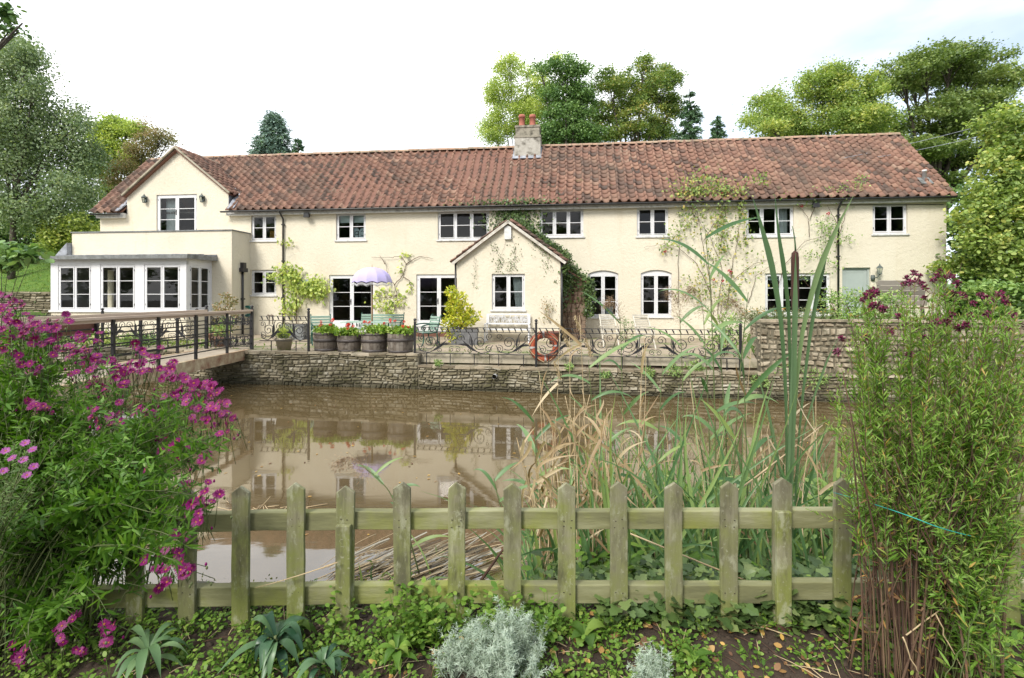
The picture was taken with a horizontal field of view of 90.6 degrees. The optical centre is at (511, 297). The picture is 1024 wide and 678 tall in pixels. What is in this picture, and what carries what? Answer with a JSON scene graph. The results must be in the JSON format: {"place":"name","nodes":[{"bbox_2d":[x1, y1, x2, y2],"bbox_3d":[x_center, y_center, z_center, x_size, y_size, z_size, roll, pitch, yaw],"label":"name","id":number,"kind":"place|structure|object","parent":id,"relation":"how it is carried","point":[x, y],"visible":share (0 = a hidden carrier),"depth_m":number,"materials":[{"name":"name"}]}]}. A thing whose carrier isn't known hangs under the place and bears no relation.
{"place":"outdoors","nodes":[
{"label":"outdoors","id":0,"kind":"place"},
{"bbox_2d":[0,244,55,293],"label":"lawn","id":1,"kind":"structure","parent":0,"point":[43,279],"depth_m":24.89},
{"bbox_2d":[0,194,99,244],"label":"holly tree","id":2,"kind":"object","parent":1,"relation":"on","point":[28,240],"visible":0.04,"depth_m":30.11,"materials":[{"name":"green plant"}]},
{"bbox_2d":[0,30,122,279],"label":"weeping birch","id":3,"kind":"object","parent":1,"relation":"on","point":[22,143],"visible":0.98,"depth_m":24.64,"materials":[{"name":"green plant"}]},
{"bbox_2d":[24,209,99,253],"bbox_3d":[-22.262,-2.717,25.457,4.003,3.410,2.771,0,0,0],"label":"spotted laurel","id":4,"kind":"object","parent":1,"relation":"on","point":[57,239],"visible":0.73,"depth_m":24.82,"materials":[{"name":"green plant"}]},
{"bbox_2d":[83,110,160,199],"bbox_3d":[-25.855,-7.519,32.951,5.752,9.122,4.648,0,0,0],"label":"robinia tree","id":5,"kind":"object","parent":1,"relation":"on","point":[117,128],"visible":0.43,"depth_m":32.30,"materials":[{"name":"green plant"}]},
{"bbox_2d":[97,113,182,191],"bbox_3d":[-22.497,-7.021,30.983,5.209,8.151,4.276,0,0,0],"label":"cherry tree","id":6,"kind":"object","parent":1,"relation":"on","point":[147,138],"visible":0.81,"depth_m":30.56,"materials":[{"name":"green plant"}]},
{"bbox_2d":[4,334,755,369],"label":"terrace","id":7,"kind":"structure","parent":0,"point":[524,349],"depth_m":15.53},
{"bbox_2d":[212,292,241,335],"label":"fuchsia bush","id":8,"kind":"object","parent":7,"relation":"on","point":[232,302],"visible":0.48,"depth_m":16.45,"materials":[{"name":"green plant"}]},
{"bbox_2d":[261,237,335,322],"bbox_3d":[-8.685,-0.436,20.461,3.004,4.095,0.937,0,0,10],"label":"wisteria","id":9,"kind":"object","parent":7,"relation":"on","point":[292,275],"visible":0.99,"depth_m":20.57,"materials":[{"name":"green plant"}]},
{"bbox_2d":[313,332,337,351],"bbox_3d":[-5.332,1.253,14.542,0.721,0.533,0.721,0,0,0],"label":"half barrel","id":10,"kind":"object","parent":7,"relation":"on","point":[325,342],"visible":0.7,"depth_m":14.24,"materials":[{"name":"brown wood"}]},
{"bbox_2d":[336,334,360,351],"bbox_3d":[-4.618,1.288,14.383,0.700,0.463,0.700,0,0,0],"label":"half barrel","id":11,"kind":"object","parent":7,"relation":"on","point":[348,343],"visible":0.84,"depth_m":14.10,"materials":[{"name":"brown wood"}]},
{"bbox_2d":[351,267,392,326],"bbox_3d":[-4.725,0.190,17.100,1.368,2.660,1.368,0,0,0],"label":"parasol","id":12,"kind":"object","parent":7,"relation":"on","point":[371,275],"visible":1,"depth_m":16.70,"materials":[{"name":"purple fabric"}]},
{"bbox_2d":[361,332,387,352],"bbox_3d":[-3.868,1.250,14.268,0.756,0.539,0.756,0,0,0],"label":"half barrel","id":13,"kind":"object","parent":7,"relation":"on","point":[374,343],"visible":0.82,"depth_m":13.96,"materials":[{"name":"brown wood"}]},
{"bbox_2d":[0,337,750,358],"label":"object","id":14,"kind":"object","parent":7,"relation":"on","point":[171,343],"visible":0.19,"depth_m":16.24,"materials":[{"name":"green plant"}]},
{"bbox_2d":[356,312,404,331],"bbox_3d":[-4.758,1.031,18.351,1.594,1.000,0.740,0,0,0],"label":"garden bench","id":15,"kind":"object","parent":7,"relation":"on","point":[400,319],"visible":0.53,"depth_m":18.58,"materials":[{"name":"wood"}]},
{"bbox_2d":[387,333,413,352],"bbox_3d":[-3.102,1.254,14.100,0.751,0.533,0.751,0,0,0],"label":"half barrel","id":16,"kind":"object","parent":7,"relation":"on","point":[401,343],"visible":0.89,"depth_m":13.80,"materials":[{"name":"brown wood"}]},
{"bbox_2d":[450,328,478,344],"bbox_3d":[-1.549,1.260,16.600,0.880,0.520,0.544,0,0,0],"label":"trough","id":17,"kind":"object","parent":7,"relation":"on","point":[474,334],"visible":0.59,"depth_m":16.35,"materials":[{"name":"stone"}]},
{"bbox_2d":[440,285,482,342],"bbox_3d":[-1.690,0.557,16.605,1.498,1.983,1.054,0,0,0],"label":"golden robinia","id":18,"kind":"object","parent":17,"relation":"in","point":[464,317],"visible":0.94,"depth_m":16.48,"materials":[{"name":"yellow plant"}]},
{"bbox_2d":[484,313,529,342],"bbox_3d":[-0.154,1.033,17.482,1.545,0.976,0.540,0,0,6],"label":"white bench","id":19,"kind":"object","parent":7,"relation":"on","point":[498,318],"visible":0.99,"depth_m":17.69,"materials":[{"name":"paint"}]},
{"bbox_2d":[0,284,1023,677],"bbox_3d":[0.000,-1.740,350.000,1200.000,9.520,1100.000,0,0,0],"label":"ground","id":20,"kind":"structure","parent":0,"point":[596,658],"depth_m":2.24,"materials":[{"name":"soil"}]},
{"bbox_2d":[0,0,31,49],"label":"overhanging oak","id":21,"kind":"object","parent":20,"relation":"on","point":[8,16],"visible":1,"depth_m":7.67,"materials":[{"name":"green plant"}]},
{"bbox_2d":[0,291,50,314],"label":"lawn wall","id":22,"kind":"structure","parent":20,"relation":"on","point":[43,301],"depth_m":21.88,"materials":[{"name":"stone"}]},
{"bbox_2d":[0,428,54,557],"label":"lilac aster","id":23,"kind":"object","parent":20,"relation":"on","point":[8,495],"visible":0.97,"depth_m":2.03,"materials":[{"name":"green plant"}]},
{"bbox_2d":[0,238,54,341],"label":"coltsfoot shrub","id":24,"kind":"object","parent":20,"relation":"on","point":[16,256],"visible":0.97,"depth_m":12.84,"materials":[{"name":"green plant"}]},
{"bbox_2d":[0,290,247,671],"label":"magenta aster","id":25,"kind":"object","parent":20,"relation":"on","point":[85,505],"visible":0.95,"depth_m":2.27,"materials":[{"name":"green plant"}]},
{"bbox_2d":[0,305,253,409],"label":"footbridge","id":26,"kind":"object","parent":20,"relation":"on","point":[196,359],"visible":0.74,"depth_m":11.69,"materials":[{"name":"concrete"}]},
{"bbox_2d":[113,622,190,677],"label":"rosette plant","id":27,"kind":"object","parent":20,"relation":"on","point":[146,644],"visible":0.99,"depth_m":2.12,"materials":[{"name":"green plant"}]},
{"bbox_2d":[218,611,311,677],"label":"rosette plant","id":28,"kind":"object","parent":20,"relation":"on","point":[265,648],"visible":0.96,"depth_m":2.13,"materials":[{"name":"green plant"}]},
{"bbox_2d":[245,109,294,153],"bbox_3d":[-16.492,-5.746,34.997,4.766,14.666,5.045,0,0,0],"label":"spruce tree","id":29,"kind":"object","parent":20,"relation":"on","point":[268,140],"visible":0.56,"depth_m":34.47,"materials":[{"name":"green plant"}]},
{"bbox_2d":[297,643,353,677],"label":"rosette plant","id":30,"kind":"object","parent":20,"relation":"on","point":[332,660],"visible":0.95,"depth_m":2.05,"materials":[{"name":"green plant"}]},
{"bbox_2d":[0,578,738,677],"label":"weeds","id":31,"kind":"object","parent":20,"relation":"on","point":[244,667],"visible":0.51,"depth_m":2.21,"materials":[{"name":"green plant"}]},
{"bbox_2d":[324,452,447,573],"bbox_3d":[-0.874,1.504,3.620,0.910,0.915,0.238,0,0,0],"label":"common reed","id":32,"kind":"object","parent":20,"relation":"on","point":[372,472],"visible":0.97,"depth_m":3.60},
{"bbox_2d":[375,633,418,672],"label":"rosette plant","id":33,"kind":"object","parent":20,"relation":"on","point":[396,645],"visible":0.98,"depth_m":2.11,"materials":[{"name":"green plant"}]},
{"bbox_2d":[315,570,565,658],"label":"tall weeds","id":34,"kind":"object","parent":20,"relation":"on","point":[423,618],"visible":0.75,"depth_m":2.32,"materials":[{"name":"green plant"}]},
{"bbox_2d":[429,622,473,677],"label":"silver curry plant","id":35,"kind":"object","parent":20,"relation":"on","point":[449,665],"visible":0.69,"depth_m":2.07,"materials":[{"name":"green plant"}]},
{"bbox_2d":[39,114,957,341],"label":"cottage","id":36,"kind":"structure","parent":20,"relation":"on","point":[182,229],"depth_m":20.16,"materials":[{"name":"paint"}]},
{"bbox_2d":[59,265,91,309],"bbox_3d":[-16.576,-0.390,19.247,1.415,1.707,0.090,0,0,6],"label":"window","id":37,"kind":"structure","parent":36,"relation":"in","point":[75,294],"depth_m":19.22,"materials":[{"name":"white paint"}]},
{"bbox_2d":[101,265,135,309],"bbox_3d":[-14.787,-0.390,19.046,1.455,1.707,0.090,0,0,6],"label":"window","id":38,"kind":"structure","parent":36,"relation":"in","point":[118,294],"depth_m":19.02,"materials":[{"name":"white paint"}]},
{"bbox_2d":[145,264,180,309],"bbox_3d":[-12.979,-0.390,18.842,1.469,1.707,0.090,0,0,6],"label":"window","id":39,"kind":"structure","parent":36,"relation":"in","point":[162,266],"depth_m":18.81,"materials":[{"name":"white paint"}]},
{"bbox_2d":[157,194,196,229],"bbox_3d":[-14.190,-3.527,21.622,1.866,1.716,0.368,0,0,6],"label":"french door","id":40,"kind":"structure","parent":36,"relation":"in","point":[172,201],"depth_m":21.58,"materials":[{"name":"white paint"}]},
{"bbox_2d":[189,265,209,309],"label":"window","id":41,"kind":"structure","parent":36,"relation":"in","point":[199,267],"depth_m":19.37,"materials":[{"name":"white paint"}]},
{"bbox_2d":[249,215,276,241],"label":"window","id":42,"kind":"structure","parent":36,"relation":"in","point":[272,238],"depth_m":21.08,"materials":[{"name":"white paint"}]},
{"bbox_2d":[334,214,366,241],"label":"window","id":43,"kind":"structure","parent":36,"relation":"in","point":[360,235],"depth_m":20.70,"materials":[{"name":"white paint"}]},
{"bbox_2d":[330,275,373,324],"bbox_3d":[-6.517,0.091,20.639,1.910,2.058,0.132,0,0,6],"label":"french door","id":44,"kind":"structure","parent":36,"relation":"in","point":[337,322],"depth_m":20.65,"materials":[{"name":"white paint"}]},
{"bbox_2d":[364,250,432,326],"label":"grape vine","id":45,"kind":"object","parent":36,"relation":"attached to","point":[390,300],"visible":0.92,"depth_m":20.27,"materials":[{"name":"green plant"}]},
{"bbox_2d":[417,274,454,324],"bbox_3d":[-2.913,0.078,20.233,1.835,2.040,0.132,0,0,6],"label":"french door","id":46,"kind":"structure","parent":36,"relation":"in","point":[438,276],"depth_m":20.24,"materials":[{"name":"white paint"}]},
{"bbox_2d":[436,211,488,240],"bbox_3d":[-1.928,-2.859,20.121,2.164,1.201,0.206,0,0,6],"label":"window","id":47,"kind":"structure","parent":36,"relation":"in","point":[455,238],"depth_m":20.13,"materials":[{"name":"white paint"}]},
{"bbox_2d":[490,274,525,311],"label":"window","id":48,"kind":"structure","parent":36,"relation":"in","point":[518,279],"depth_m":17.94,"materials":[{"name":"white paint"}]},
{"bbox_2d":[443,193,596,338],"bbox_3d":[0.214,-1.233,18.792,7.096,5.493,2.310,0,0,6],"label":"ivy mass","id":49,"kind":"object","parent":36,"relation":"attached to","point":[568,283],"visible":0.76,"depth_m":18.41,"materials":[{"name":"green plant"}]},
{"bbox_2d":[540,209,584,237],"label":"window","id":50,"kind":"structure","parent":36,"relation":"in","point":[554,235],"depth_m":19.68,"materials":[{"name":"white paint"}]},
{"bbox_2d":[587,270,619,318],"bbox_3d":[3.515,-0.132,19.586,1.251,1.854,0.362,0,0,6],"label":"window","id":51,"kind":"structure","parent":36,"relation":"in","point":[602,274],"depth_m":19.52,"materials":[{"name":"white paint"}]},
{"bbox_2d":[636,208,669,237],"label":"window","id":52,"kind":"structure","parent":36,"relation":"in","point":[652,235],"depth_m":19.30,"materials":[{"name":"white paint"}]},
{"bbox_2d":[641,270,672,317],"bbox_3d":[5.482,-0.152,19.277,1.246,1.834,0.190,0,0,6],"label":"window","id":53,"kind":"structure","parent":36,"relation":"in","point":[655,273],"depth_m":19.30,"materials":[{"name":"white paint"}]},
{"bbox_2d":[644,166,775,314],"bbox_3d":[7.356,-2.153,18.654,4.794,5.581,0.829,0,0,7],"label":"climbing rose","id":54,"kind":"object","parent":36,"relation":"attached to","point":[695,190],"visible":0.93,"depth_m":18.80,"materials":[{"name":"green plant"}]},
{"bbox_2d":[745,206,795,237],"bbox_3d":[9.577,-2.828,18.925,1.787,1.186,0.406,0,0,6],"label":"window","id":55,"kind":"structure","parent":36,"relation":"in","point":[781,210],"depth_m":18.85,"materials":[{"name":"white paint"}]},
{"bbox_2d":[765,273,828,316],"bbox_3d":[10.536,-0.115,18.744,2.376,1.594,0.262,0,0,6],"label":"window","id":56,"kind":"structure","parent":36,"relation":"in","point":[767,275],"depth_m":18.79,"materials":[{"name":"white paint"}]},
{"bbox_2d":[773,174,870,305],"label":"climbing rose","id":57,"kind":"object","parent":36,"relation":"attached to","point":[830,228],"visible":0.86,"depth_m":18.38,"materials":[{"name":"green plant"}]},
{"bbox_2d":[842,268,868,316],"bbox_3d":[12.549,-0.123,18.557,0.957,1.967,0.080,0,0,6],"label":"plank door","id":58,"kind":"structure","parent":36,"relation":"in","point":[855,278],"depth_m":18.54,"materials":[{"name":"grey paint"}]},
{"bbox_2d":[871,203,909,235],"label":"window","id":59,"kind":"structure","parent":36,"relation":"in","point":[888,231],"depth_m":18.37,"materials":[{"name":"white paint"}]},
{"bbox_2d":[445,595,553,677],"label":"silver curry plant","id":60,"kind":"object","parent":20,"relation":"on","point":[515,652],"visible":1,"depth_m":2.03,"materials":[{"name":"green plant"}]},
{"bbox_2d":[0,345,1023,404],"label":"moat wall","id":61,"kind":"structure","parent":20,"relation":"on","point":[410,370],"depth_m":13.37,"materials":[{"name":"stone"}]},
{"bbox_2d":[14,308,197,348],"bbox_3d":[-12.425,0.935,15.384,6.526,1.270,0.089,0,0,9],"label":"iron railing","id":62,"kind":"object","parent":61,"relation":"on","point":[181,333],"visible":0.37,"depth_m":15.17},
{"bbox_2d":[210,315,249,347],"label":"iron gate","id":63,"kind":"structure","parent":61,"relation":"on","point":[212,319],"depth_m":15.01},
{"bbox_2d":[259,308,309,351],"bbox_3d":[-6.465,0.915,14.382,1.568,1.270,0.089,0,0,8],"label":"iron railing","id":64,"kind":"object","parent":61,"relation":"on","point":[274,333],"visible":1,"depth_m":14.35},
{"bbox_2d":[413,318,741,370],"bbox_3d":[1.475,1.185,13.067,8.425,1.270,0.089,0,0,9],"label":"iron railing","id":65,"kind":"object","parent":61,"relation":"on","point":[593,344],"visible":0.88,"depth_m":13.09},
{"bbox_2d":[529,331,559,361],"bbox_3d":[0.847,1.270,13.276,0.830,0.827,0.167,0,0,0],"label":"lifebuoy","id":66,"kind":"object","parent":65,"relation":"hanging from","point":[548,335],"visible":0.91,"depth_m":13.21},
{"bbox_2d":[0,603,1023,677],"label":"soil clods","id":67,"kind":"object","parent":20,"relation":"on","point":[822,632],"visible":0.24,"depth_m":2.27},
{"bbox_2d":[470,44,572,145],"bbox_3d":[0.809,-9.074,40.009,8.300,20.926,5.293,0,0,0],"label":"birch tree","id":68,"kind":"object","parent":20,"relation":"on","point":[525,103],"visible":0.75,"depth_m":39.34,"materials":[{"name":"green plant"}]},
{"bbox_2d":[22,477,1023,632],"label":"picket fence","id":69,"kind":"object","parent":20,"relation":"on","point":[240,594],"visible":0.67,"depth_m":2.42,"materials":[{"name":"wood"}]},
{"bbox_2d":[502,397,571,567],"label":"common reed","id":70,"kind":"object","parent":20,"relation":"on","point":[542,431],"visible":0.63,"depth_m":3.61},
{"bbox_2d":[524,48,610,145],"bbox_3d":[4.062,-8.093,37.608,6.433,19.492,5.386,0,0,0],"label":"ash tree","id":71,"kind":"object","parent":20,"relation":"on","point":[566,116],"visible":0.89,"depth_m":36.70,"materials":[{"name":"green plant"}]},
{"bbox_2d":[566,618,606,650],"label":"rosette plant","id":72,"kind":"object","parent":20,"relation":"on","point":[580,630],"visible":0.84,"depth_m":2.30,"materials":[{"name":"green plant"}]},
{"bbox_2d":[551,338,639,487],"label":"common reed","id":73,"kind":"object","parent":20,"relation":"on","point":[606,354],"visible":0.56,"depth_m":3.90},
{"bbox_2d":[581,291,648,497],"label":"common reed","id":74,"kind":"object","parent":20,"relation":"on","point":[633,401],"visible":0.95,"depth_m":4.60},
{"bbox_2d":[358,345,895,580],"bbox_3d":[0.967,1.399,3.811,4.983,2.270,2.759,0,0,-8],"label":"sedge bed","id":75,"kind":"object","parent":20,"relation":"on","point":[693,538],"visible":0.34,"depth_m":3.37,"materials":[{"name":"plant"}]},
{"bbox_2d":[573,49,688,143],"bbox_3d":[8.860,-8.556,38.903,10.355,20.090,6.049,0,0,0],"label":"maple tree","id":76,"kind":"object","parent":20,"relation":"on","point":[665,78],"visible":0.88,"depth_m":38.21,"materials":[{"name":"green plant"}]},
{"bbox_2d":[626,639,674,677],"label":"silver curry plant","id":77,"kind":"object","parent":20,"relation":"on","point":[647,659],"visible":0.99,"depth_m":2.04,"materials":[{"name":"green plant"}]},
{"bbox_2d":[603,346,697,556],"bbox_3d":[1.018,1.168,3.812,0.736,1.633,0.331,0,0,13],"label":"common reed","id":78,"kind":"object","parent":20,"relation":"on","point":[671,363],"visible":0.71,"depth_m":3.80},
{"bbox_2d":[509,312,835,576],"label":"dry reeds","id":79,"kind":"object","parent":20,"relation":"on","point":[598,432],"visible":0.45,"depth_m":3.43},
{"bbox_2d":[652,282,708,543],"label":"common reed","id":80,"kind":"object","parent":20,"relation":"on","point":[694,367],"visible":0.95,"depth_m":4.40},
{"bbox_2d":[671,89,704,139],"bbox_3d":[13.313,-7.171,38.071,3.699,17.071,3.832,0,0,0],"label":"cedar tree","id":81,"kind":"object","parent":20,"relation":"on","point":[691,114],"visible":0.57,"depth_m":37.68,"materials":[{"name":"green plant"}]},
{"bbox_2d":[369,603,1022,677],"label":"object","id":82,"kind":"object","parent":20,"relation":"on","point":[777,666],"visible":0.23,"depth_m":2.22,"materials":[{"name":"brown plant"}]},
{"bbox_2d":[677,643,716,669],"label":"rosette plant","id":83,"kind":"object","parent":20,"relation":"on","point":[699,654],"visible":0.91,"depth_m":2.14,"materials":[{"name":"green plant"}]},
{"bbox_2d":[658,218,764,503],"bbox_3d":[1.464,0.666,3.767,0.756,2.533,0.382,0,0,25],"label":"common reed","id":84,"kind":"object","parent":20,"relation":"on","point":[721,325],"visible":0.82,"depth_m":3.71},
{"bbox_2d":[676,279,750,503],"bbox_3d":[1.677,0.990,4.011,0.672,2.286,0.440,0,0,-31],"label":"common reed","id":85,"kind":"object","parent":20,"relation":"on","point":[690,291],"visible":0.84,"depth_m":4.00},
{"bbox_2d":[698,292,749,493],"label":"common reed","id":86,"kind":"object","parent":20,"relation":"on","point":[727,394],"visible":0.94,"depth_m":4.10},
{"bbox_2d":[700,309,749,354],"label":"golden bush","id":87,"kind":"object","parent":20,"relation":"on","point":[731,329],"visible":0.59,"depth_m":13.57,"materials":[{"name":"green plant"}]},
{"bbox_2d":[586,562,887,640],"bbox_3d":[1.101,1.536,2.534,1.482,0.295,0.538,0,0,0],"label":"ivy","id":88,"kind":"object","parent":20,"relation":"on","point":[808,612],"visible":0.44,"depth_m":2.40,"materials":[{"name":"green plant"}]},
{"bbox_2d":[701,261,785,486],"bbox_3d":[1.594,0.793,3.563,0.616,2.109,0.274,0,0,6],"label":"common reed","id":89,"kind":"object","parent":20,"relation":"on","point":[723,333],"visible":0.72,"depth_m":3.50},
{"bbox_2d":[710,337,787,558],"bbox_3d":[1.569,1.022,3.368,0.564,1.506,0.249,0,0,-12],"label":"common reed","id":90,"kind":"object","parent":20,"relation":"on","point":[765,374],"visible":0.73,"depth_m":3.38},
{"bbox_2d":[524,547,980,579],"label":"ivy","id":91,"kind":"object","parent":20,"relation":"on","point":[650,562],"visible":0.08,"depth_m":2.88,"materials":[{"name":"green plant"}]},
{"bbox_2d":[521,533,1023,580],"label":"bank weeds","id":92,"kind":"object","parent":20,"relation":"on","point":[578,554],"visible":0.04,"depth_m":3.01,"materials":[{"name":"green plant"}]},
{"bbox_2d":[553,603,1023,677],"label":"weeds","id":93,"kind":"object","parent":20,"relation":"on","point":[826,645],"visible":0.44,"depth_m":2.20,"materials":[{"name":"green plant"}]},
{"bbox_2d":[753,197,852,540],"bbox_3d":[1.825,0.519,3.177,0.628,2.358,0.146,0,0,0],"label":"cattail","id":94,"kind":"object","parent":20,"relation":"on","point":[794,360],"visible":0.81,"depth_m":3.18,"materials":[{"name":"green plant"}]},
{"bbox_2d":[732,54,916,137],"bbox_3d":[20.371,-7.369,33.057,12.089,16.625,8.011,0,0,0],"label":"lime tree","id":95,"kind":"object","parent":20,"relation":"on","point":[856,111],"visible":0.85,"depth_m":32.38,"materials":[{"name":"green plant"}]},
{"bbox_2d":[813,286,851,318],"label":"bedding clump","id":96,"kind":"object","parent":20,"relation":"on","point":[831,300],"visible":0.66,"depth_m":12.63,"materials":[{"name":"green plant"}]},
{"bbox_2d":[828,286,866,322],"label":"bedding clump","id":97,"kind":"object","parent":20,"relation":"on","point":[847,303],"visible":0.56,"depth_m":12.57,"materials":[{"name":"green plant"}]},
{"bbox_2d":[794,462,941,557],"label":"dogwood bush","id":98,"kind":"object","parent":20,"relation":"on","point":[815,492],"visible":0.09,"depth_m":3.65,"materials":[{"name":"green plant"}]},
{"bbox_2d":[750,315,1023,377],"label":"garden wall","id":99,"kind":"structure","parent":20,"relation":"on","point":[826,333],"depth_m":11.95,"materials":[{"name":"stone"}]},
{"bbox_2d":[876,280,939,319],"bbox_3d":[11.857,0.090,15.190,1.440,1.248,0.690,0,0,-3],"label":"weathered bench","id":100,"kind":"object","parent":20,"relation":"on","point":[885,284],"visible":0.32,"depth_m":15.37,"materials":[{"name":"grey wood"}]},
{"bbox_2d":[805,257,1023,677],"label":"tall aster","id":101,"kind":"object","parent":20,"relation":"on","point":[967,455],"visible":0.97,"depth_m":2.02,"materials":[{"name":"green plant"}]},
{"bbox_2d":[807,572,1023,677],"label":"weeds","id":102,"kind":"object","parent":20,"relation":"on","point":[1018,633],"visible":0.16,"depth_m":2.24,"materials":[{"name":"green plant"}]},
{"bbox_2d":[824,32,1023,211],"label":"sycamore tree","id":103,"kind":"object","parent":20,"relation":"on","point":[952,68],"visible":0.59,"depth_m":33.96,"materials":[{"name":"green plant"}]},
{"bbox_2d":[877,484,1023,677],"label":"leafy shoots","id":104,"kind":"object","parent":20,"relation":"on","point":[982,647],"visible":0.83,"depth_m":1.93,"materials":[{"name":"green plant"}]},
{"bbox_2d":[923,96,1023,301],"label":"hazel tree","id":105,"kind":"object","parent":20,"relation":"on","point":[990,221],"visible":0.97,"depth_m":16.62,"materials":[{"name":"green plant"}]},
{"bbox_2d":[946,182,1020,316],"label":"laurel bush","id":106,"kind":"object","parent":20,"relation":"on","point":[956,200],"visible":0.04,"depth_m":19.39,"materials":[{"name":"green plant"}]},
{"bbox_2d":[952,275,1023,319],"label":"hydrangea bush","id":107,"kind":"object","parent":20,"relation":"on","point":[1014,291],"visible":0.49,"depth_m":14.42,"materials":[{"name":"green plant"}]},
{"bbox_2d":[0,0,1023,283],"label":"sky","id":108,"kind":"structure","parent":0,"point":[343,75],"materials":[{"name":"white"}]},
{"bbox_2d":[2,377,1023,583],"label":"water","id":109,"kind":"structure","parent":0,"point":[285,430],"depth_m":8.41,"materials":[{"name":"liquid"}]},
{"bbox_2d":[217,496,526,580],"bbox_3d":[-1.751,2.379,5.027,3.904,0.162,1.475,0,0,22],"label":"reed raft","id":110,"kind":"object","parent":109,"relation":"on","point":[420,560],"visible":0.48,"depth_m":4.59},
{"bbox_2d":[123,602,1023,677],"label":"twigs","id":111,"kind":"object","parent":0,"point":[829,672],"visible":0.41,"depth_m":2.21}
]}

